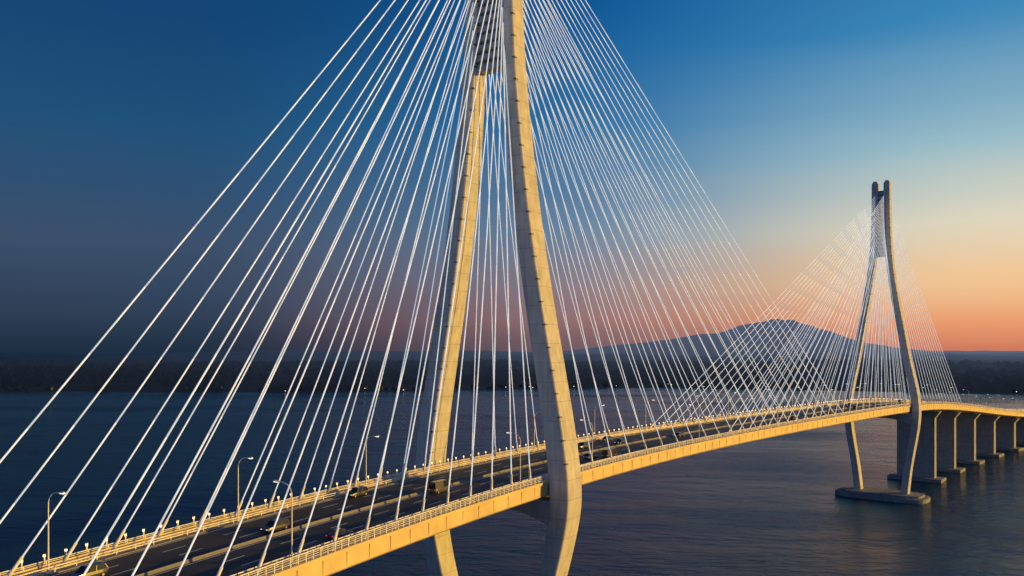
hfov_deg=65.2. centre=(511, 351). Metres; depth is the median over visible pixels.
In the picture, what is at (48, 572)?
street lamp
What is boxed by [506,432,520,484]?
street lamp
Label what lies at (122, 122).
sky
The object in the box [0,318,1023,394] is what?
terrain
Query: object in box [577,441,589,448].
suv
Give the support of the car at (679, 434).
on the cable stayed bridge
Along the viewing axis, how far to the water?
474.52 m
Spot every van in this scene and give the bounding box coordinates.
[428,479,451,493]
[602,448,617,458]
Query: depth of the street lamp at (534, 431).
221.07 m
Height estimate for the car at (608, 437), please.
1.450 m
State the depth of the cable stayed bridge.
179.37 m
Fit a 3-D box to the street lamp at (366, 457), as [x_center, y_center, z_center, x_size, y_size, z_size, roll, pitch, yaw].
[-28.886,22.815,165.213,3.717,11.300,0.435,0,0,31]
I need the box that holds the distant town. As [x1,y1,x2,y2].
[46,382,1018,392]
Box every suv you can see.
[69,562,108,575]
[260,518,289,532]
[347,486,367,497]
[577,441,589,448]
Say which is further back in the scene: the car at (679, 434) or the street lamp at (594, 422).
the car at (679, 434)
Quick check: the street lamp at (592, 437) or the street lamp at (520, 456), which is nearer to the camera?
the street lamp at (520, 456)
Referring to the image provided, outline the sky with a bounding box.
[0,0,1023,351]
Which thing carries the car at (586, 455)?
on the cable stayed bridge
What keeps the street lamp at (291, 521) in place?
on the cable stayed bridge
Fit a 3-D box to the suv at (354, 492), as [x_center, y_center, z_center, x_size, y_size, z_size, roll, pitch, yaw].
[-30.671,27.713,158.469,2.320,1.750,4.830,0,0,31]
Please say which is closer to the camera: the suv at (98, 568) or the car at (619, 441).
the suv at (98, 568)
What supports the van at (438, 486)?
on the cable stayed bridge
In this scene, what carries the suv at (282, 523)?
on the cable stayed bridge
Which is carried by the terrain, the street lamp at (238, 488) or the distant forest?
the distant forest
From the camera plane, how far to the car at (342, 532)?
124.85 m
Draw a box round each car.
[326,528,351,538]
[583,453,596,458]
[601,436,612,440]
[614,438,625,443]
[674,432,684,436]
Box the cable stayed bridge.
[0,0,1023,575]
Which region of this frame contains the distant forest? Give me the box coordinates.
[0,357,1023,392]
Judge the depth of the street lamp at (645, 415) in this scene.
273.51 m
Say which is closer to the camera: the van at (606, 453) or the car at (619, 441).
the van at (606, 453)
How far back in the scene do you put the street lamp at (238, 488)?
137.42 m
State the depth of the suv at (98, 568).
105.63 m
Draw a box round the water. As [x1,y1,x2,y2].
[0,388,1023,575]
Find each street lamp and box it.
[46,492,64,573]
[237,457,252,521]
[273,480,292,562]
[366,436,379,484]
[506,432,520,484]
[534,412,538,451]
[580,419,592,457]
[594,405,603,440]
[645,399,654,431]

